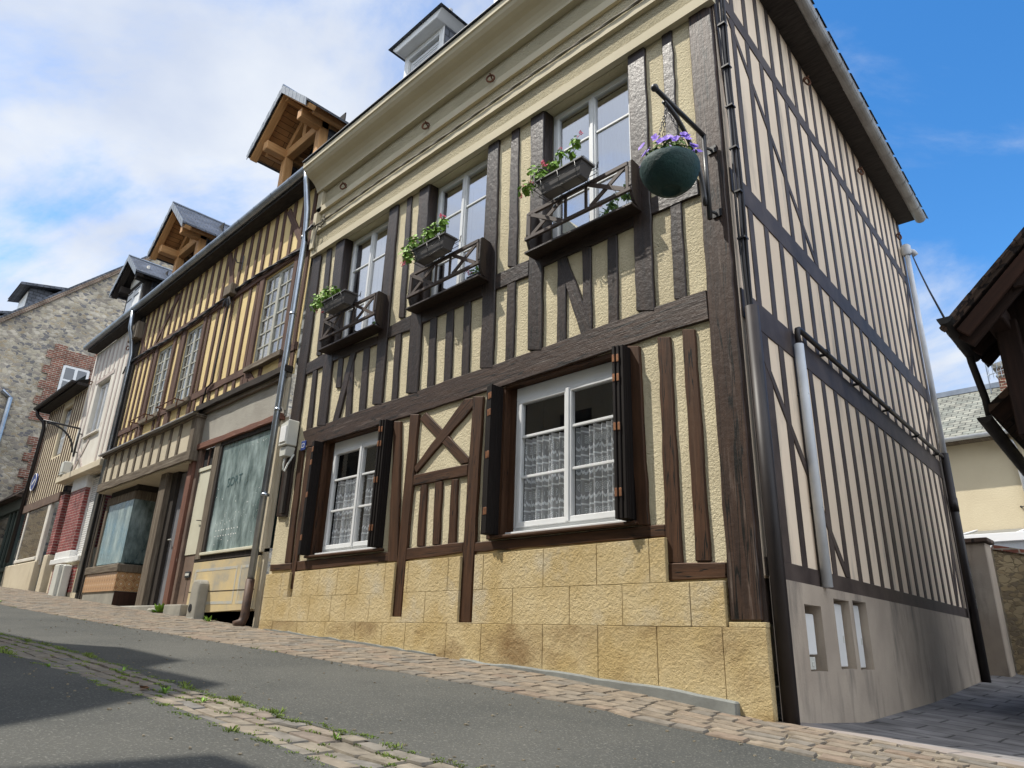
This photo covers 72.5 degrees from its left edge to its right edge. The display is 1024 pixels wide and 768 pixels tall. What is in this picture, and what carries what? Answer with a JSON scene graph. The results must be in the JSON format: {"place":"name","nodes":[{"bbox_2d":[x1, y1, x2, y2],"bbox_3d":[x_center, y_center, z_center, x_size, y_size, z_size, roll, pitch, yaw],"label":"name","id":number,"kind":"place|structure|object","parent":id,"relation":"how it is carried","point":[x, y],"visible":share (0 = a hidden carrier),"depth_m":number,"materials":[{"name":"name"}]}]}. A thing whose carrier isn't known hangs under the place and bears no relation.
{"place":"outdoors","nodes":[
{"label":"outdoors","id":0,"kind":"place"},
{"bbox_2d":[0,586,261,629],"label":"pavement","id":1,"kind":"structure","parent":0,"point":[75,608],"depth_m":11.16,"materials":[{"name":"stone"}]},
{"bbox_2d":[48,564,72,595],"bbox_3d":[-10.352,4.515,15.991,0.600,0.740,0.220,-17,-27,42],"label":"utility box","id":2,"kind":"object","parent":1,"relation":"on","point":[60,579],"visible":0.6,"depth_m":15.86,"materials":[{"name":"grey plastic"}]},
{"bbox_2d":[151,603,163,612],"bbox_3d":[-5.913,3.771,11.746,0.299,0.180,0.358,-1,-20,8],"label":"weed","id":3,"kind":"object","parent":1,"relation":"on","point":[159,608],"visible":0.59,"depth_m":11.67,"materials":[{"name":"green plant"}]},
{"bbox_2d":[186,580,208,618],"bbox_3d":[-4.880,3.400,10.751,0.366,0.740,0.200,-17,-27,42],"label":"utility box","id":4,"kind":"object","parent":1,"relation":"on","point":[197,600],"visible":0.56,"depth_m":10.69,"materials":[{"name":"plastic"}]},
{"bbox_2d":[201,615,215,621],"bbox_3d":[-4.393,3.409,10.134,0.223,0.109,0.151,1,-20,2],"label":"weed","id":5,"kind":"object","parent":1,"relation":"on","point":[209,619],"visible":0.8,"depth_m":10.10,"materials":[{"name":"green plant"}]},
{"bbox_2d":[0,604,864,767],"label":"road","id":6,"kind":"structure","parent":0,"point":[43,724],"depth_m":3.77,"materials":[{"name":"grey asphalt"}]},
{"bbox_2d":[0,635,460,767],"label":"drain channel","id":7,"kind":"object","parent":6,"relation":"on","point":[346,752],"visible":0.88,"depth_m":3.57,"materials":[{"name":"stone setts"}]},
{"bbox_2d":[157,685,171,693],"bbox_3d":[-2.062,1.806,4.133,0.076,0.049,0.081,7,-21,-15],"label":"weed","id":8,"kind":"object","parent":7,"relation":"on","point":[165,690],"visible":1,"depth_m":4.12,"materials":[{"name":"green plant"}]},
{"bbox_2d":[0,606,479,767],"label":"grass","id":9,"kind":"structure","parent":7,"relation":"on","point":[232,698],"depth_m":3.88,"materials":[{"name":"grass"},{"name":"leafy weeds"}]},
{"bbox_2d":[329,732,340,739],"bbox_3d":[-0.833,1.678,3.329,0.056,0.042,0.055,-17,-27,42],"label":"weed","id":10,"kind":"object","parent":7,"relation":"on","point":[334,735],"visible":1,"depth_m":3.33,"materials":[{"name":"green plant"}]},
{"bbox_2d":[9,619,863,767],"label":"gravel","id":11,"kind":"structure","parent":6,"relation":"on","point":[450,759],"depth_m":3.92,"materials":[{"name":"grey gravel"}]},
{"bbox_2d":[0,0,1023,393],"label":"sky","id":12,"kind":"structure","parent":0,"point":[113,113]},
{"bbox_2d":[259,620,781,756],"bbox_3d":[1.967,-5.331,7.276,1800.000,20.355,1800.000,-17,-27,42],"label":"ground","id":13,"kind":"structure","parent":0,"point":[777,688],"depth_m":9.16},
{"bbox_2d":[0,485,71,583],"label":"shop","id":14,"kind":"structure","parent":13,"relation":"on","point":[10,507],"depth_m":21.73,"materials":[{"name":"green paint"}]},
{"bbox_2d":[0,514,16,567],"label":"window","id":15,"kind":"structure","parent":14,"relation":"in","point":[3,523],"depth_m":22.12,"materials":[{"name":"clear glass"}]},
{"bbox_2d":[0,364,193,590],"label":"half timbered house","id":16,"kind":"structure","parent":13,"relation":"on","point":[65,403],"depth_m":20.06,"materials":[{"name":"beige paint"}]},
{"bbox_2d":[13,503,52,564],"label":"shop window","id":17,"kind":"structure","parent":16,"relation":"in","point":[36,523],"depth_m":19.50,"materials":[{"name":"beige glass"}]},
{"bbox_2d":[30,473,37,490],"bbox_3d":[-14.383,2.954,21.006,0.547,0.547,0.051,-17,-27,42],"label":"road sign","id":18,"kind":"object","parent":16,"relation":"attached to","point":[33,482],"visible":1,"depth_m":20.94,"materials":[{"name":"blue metal"}]},
{"bbox_2d":[56,406,72,455],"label":"window","id":19,"kind":"structure","parent":16,"relation":"in","point":[62,437],"depth_m":20.55,"materials":[{"name":"white wood"}]},
{"bbox_2d":[35,254,200,597],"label":"rendered house","id":20,"kind":"structure","parent":13,"relation":"on","point":[137,280],"depth_m":17.95,"materials":[{"name":"white paint"}]},
{"bbox_2d":[43,419,81,456],"bbox_3d":[-11.886,1.431,18.368,0.056,0.826,0.951,-17,-27,42],"label":"wall bracket","id":21,"kind":"object","parent":20,"relation":"attached to","point":[67,434],"depth_m":18.50,"materials":[{"name":"black metal"}]},
{"bbox_2d":[58,461,72,475],"bbox_3d":[-11.841,2.254,18.523,0.300,0.370,0.205,-17,-27,42],"label":"meter box","id":22,"kind":"object","parent":20,"relation":"attached to","point":[66,467],"visible":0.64,"depth_m":18.43,"materials":[{"name":"grey plastic"}]},
{"bbox_2d":[91,381,109,431],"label":"window","id":23,"kind":"structure","parent":20,"relation":"in","point":[98,414],"depth_m":18.61,"materials":[{"name":"white plastic"}]},
{"bbox_2d":[0,256,297,613],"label":"stone house","id":24,"kind":"structure","parent":13,"relation":"on","point":[48,333],"depth_m":25.81,"materials":[{"name":"stone"}]},
{"bbox_2d":[57,365,89,389],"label":"window","id":25,"kind":"structure","parent":24,"relation":"in","point":[68,373],"depth_m":26.29,"materials":[{"name":"white paint"}]},
{"bbox_2d":[72,84,552,627],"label":"half timbered house","id":26,"kind":"structure","parent":13,"relation":"on","point":[186,508],"depth_m":13.01,"materials":[{"name":"brown wood"}]},
{"bbox_2d":[84,484,158,574],"bbox_3d":[-8.371,3.187,15.032,2.090,1.780,0.560,-17,-27,42],"label":"corner shop window","id":27,"kind":"structure","parent":26,"relation":"in","point":[129,512],"depth_m":14.53,"materials":[{"name":"teal glass"}]},
{"bbox_2d":[146,344,183,415],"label":"window","id":28,"kind":"structure","parent":26,"relation":"in","point":[164,362],"depth_m":15.45,"materials":[{"name":"white glass"}]},
{"bbox_2d":[157,473,186,604],"bbox_3d":[-6.045,2.771,12.590,0.740,2.450,0.110,-17,-27,42],"label":"door","id":29,"kind":"structure","parent":26,"relation":"in","point":[171,541],"depth_m":12.76,"materials":[{"name":"grey paint"}]},
{"bbox_2d":[175,324,202,401],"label":"window","id":30,"kind":"structure","parent":26,"relation":"in","point":[196,331],"depth_m":14.41,"materials":[{"name":"white glass"}]},
{"bbox_2d":[176,470,210,604],"bbox_3d":[-5.364,2.562,11.767,0.540,2.220,0.088,-17,-27,42],"label":"door","id":31,"kind":"structure","parent":26,"relation":"in","point":[188,564],"depth_m":11.77,"materials":[{"name":"beige paint"}]},
{"bbox_2d":[203,447,214,467],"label":"transom window","id":32,"kind":"structure","parent":26,"relation":"in","point":[207,451],"depth_m":12.29,"materials":[{"name":"black glass"}]},
{"bbox_2d":[122,224,312,402],"bbox_3d":[-6.428,-0.499,13.996,8.874,2.435,0.168,-17,-27,42],"label":"cable","id":33,"kind":"object","parent":26,"relation":"attached to","point":[236,289],"visible":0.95,"depth_m":13.21,"materials":[{"name":"black plastic"}]},
{"bbox_2d":[222,282,238,308],"bbox_3d":[-5.433,-1.669,13.413,0.379,0.470,0.140,-17,-27,42],"label":"junction box","id":34,"kind":"object","parent":26,"relation":"attached to","point":[229,292],"visible":1,"depth_m":13.35,"materials":[{"name":"black"}]},
{"bbox_2d":[199,423,283,555],"bbox_3d":[-4.216,1.709,11.069,1.960,1.905,0.330,-17,-27,42],"label":"shop window","id":35,"kind":"structure","parent":26,"relation":"in","point":[233,511],"depth_m":11.03,"materials":[{"name":"teal glass"}]},
{"bbox_2d":[254,263,311,361],"bbox_3d":[-3.968,-1.162,12.058,1.060,1.700,0.292,-17,-27,42],"label":"window","id":36,"kind":"structure","parent":26,"relation":"in","point":[276,334],"depth_m":12.08,"materials":[{"name":"white glass"}]},
{"bbox_2d":[258,0,990,722],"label":"half timbered house","id":37,"kind":"structure","parent":13,"relation":"on","point":[528,440],"depth_m":7.25,"materials":[{"name":"beige paint"}]},
{"bbox_2d":[278,419,299,513],"bbox_3d":[-3.255,1.172,9.967,0.234,1.328,0.182,-17,-27,42],"label":"meter box","id":38,"kind":"object","parent":37,"relation":"attached to","point":[288,435],"visible":1,"depth_m":10.00,"materials":[{"name":"grey plastic"}]},
{"bbox_2d":[300,440,306,450],"bbox_3d":[-2.958,0.873,9.899,0.130,0.140,0.018,-17,-27,42],"label":"house number plate","id":39,"kind":"object","parent":37,"relation":"attached to","point":[303,445],"visible":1,"depth_m":9.89,"materials":[{"name":"blue metal"}]},
{"bbox_2d":[309,285,360,316],"bbox_3d":[-2.527,-1.192,9.812,0.969,0.423,0.368,-17,-27,42],"label":"flower box","id":40,"kind":"object","parent":37,"relation":"attached to","point":[336,301],"visible":1,"depth_m":9.69,"materials":[{"name":"grey plastic"}]},
{"bbox_2d":[322,431,377,552],"bbox_3d":[-1.807,1.404,8.953,1.390,1.485,0.450,-17,-27,42],"label":"window","id":41,"kind":"structure","parent":37,"relation":"in","point":[353,469],"depth_m":9.19,"materials":[{"name":"white plastic"}]},
{"bbox_2d":[342,221,387,337],"bbox_3d":[-2.078,-1.439,10.161,1.122,1.895,0.080,-17,-27,42],"label":"window","id":42,"kind":"structure","parent":37,"relation":"in","point":[367,265],"depth_m":10.29,"materials":[{"name":"white plastic"}]},
{"bbox_2d":[398,213,461,267],"bbox_3d":[-1.036,-1.743,8.469,0.932,0.568,0.370,-17,-27,42],"label":"flower box","id":43,"kind":"object","parent":37,"relation":"attached to","point":[441,244],"visible":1,"depth_m":8.35,"materials":[{"name":"grey plastic"}]},
{"bbox_2d":[431,159,487,295],"bbox_3d":[-0.615,-1.885,8.807,1.113,1.895,0.080,-17,-27,42],"label":"window","id":44,"kind":"structure","parent":37,"relation":"in","point":[462,200],"depth_m":8.88,"materials":[{"name":"glass"}]},
{"bbox_2d":[308,0,642,251],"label":"cable","id":45,"kind":"object","parent":37,"relation":"attached to","point":[581,40],"visible":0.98,"depth_m":8.74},
{"bbox_2d":[517,130,598,202],"bbox_3d":[0.419,-2.185,7.093,0.931,0.586,0.369,-17,-27,42],"label":"flower box","id":46,"kind":"object","parent":37,"relation":"attached to","point":[562,179],"visible":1,"depth_m":6.98,"materials":[{"name":"grey plastic"}]},
{"bbox_2d":[513,362,618,531],"bbox_3d":[0.668,0.650,6.663,1.400,1.485,0.450,-17,-27,42],"label":"window","id":47,"kind":"structure","parent":37,"relation":"in","point":[564,461],"depth_m":6.84,"materials":[{"name":"white plastic"}]},
{"bbox_2d":[553,72,631,237],"bbox_3d":[0.872,-2.338,7.431,1.140,1.895,0.080,-17,-27,42],"label":"window","id":48,"kind":"structure","parent":37,"relation":"in","point":[603,118],"depth_m":7.46,"materials":[{"name":"glass"}]},
{"bbox_2d":[651,84,721,219],"bbox_3d":[1.439,-1.896,5.750,0.102,0.887,0.891,-17,-27,42],"label":"wall bracket","id":49,"kind":"object","parent":37,"relation":"attached to","point":[674,109],"depth_m":5.89,"materials":[{"name":"black metal"}]},
{"bbox_2d":[638,103,702,197],"bbox_3d":[1.252,-1.940,5.580,0.498,0.922,0.482,-17,-27,42],"label":"hanging basket","id":50,"kind":"object","parent":49,"relation":"hanging from","point":[672,170],"visible":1,"depth_m":5.36,"materials":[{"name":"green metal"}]},
{"bbox_2d":[716,0,752,305],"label":"cable bundle","id":51,"kind":"object","parent":37,"relation":"attached to","point":[734,148],"visible":1,"depth_m":6.00,"materials":[{"name":"black"}]},
{"bbox_2d":[744,304,800,724],"bbox_3d":[1.853,0.846,5.013,0.110,3.100,0.110,-17,-27,42],"label":"cable duct","id":52,"kind":"object","parent":37,"relation":"attached to","point":[782,627],"visible":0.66,"depth_m":4.92,"materials":[{"name":"black metal"}]},
{"bbox_2d":[911,253,944,316],"bbox_3d":[5.378,-1.416,9.139,0.019,3.366,5.071,-10,-23,29],"label":"cable","id":53,"kind":"object","parent":37,"relation":"attached to","point":[938,307],"visible":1,"depth_m":8.27,"materials":[{"name":"black plastic"}]},
{"bbox_2d":[801,723,1023,765],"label":"threshold strip","id":54,"kind":"object","parent":13,"relation":"on","point":[941,750],"visible":0.43,"depth_m":4.13,"materials":[{"name":"stone"}]},
{"bbox_2d":[930,362,1023,531],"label":"rendered house","id":55,"kind":"structure","parent":13,"relation":"on","point":[988,477],"depth_m":16.13,"materials":[{"name":"paint"}]},
{"bbox_2d":[984,358,1002,393],"bbox_3d":[12.705,-0.249,18.208,0.132,0.920,0.536,12,-22,-26],"label":"tv antenna","id":56,"kind":"object","parent":55,"relation":"attached to","point":[988,376],"visible":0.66,"depth_m":18.31,"materials":[{"name":"metal"}]},
{"bbox_2d":[936,227,1023,475],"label":"timber building","id":57,"kind":"structure","parent":13,"relation":"on","point":[983,321],"depth_m":6.46,"materials":[{"name":"brown wood"}]},
{"bbox_2d":[964,537,1015,676],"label":"gate pillar","id":58,"kind":"structure","parent":13,"relation":"on","point":[992,618],"depth_m":10.41,"materials":[{"name":"grey concrete"}]},
{"bbox_2d":[963,528,1023,548],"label":"conservatory","id":59,"kind":"object","parent":13,"relation":"on","point":[1012,538],"visible":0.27,"depth_m":13.49,"materials":[{"name":"white"}]},
{"bbox_2d":[991,545,1023,674],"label":"garden wall","id":60,"kind":"structure","parent":13,"relation":"on","point":[1009,565],"depth_m":10.60,"materials":[{"name":"stone"}]},
{"bbox_2d":[134,626,1023,767],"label":"pavement","id":61,"kind":"structure","parent":0,"point":[831,746],"depth_m":4.79,"materials":[{"name":"stone"}]},
{"bbox_2d":[777,673,1023,761],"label":"alley","id":62,"kind":"structure","parent":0,"point":[984,718],"depth_m":6.00,"materials":[{"name":"grey stone"}]}
]}

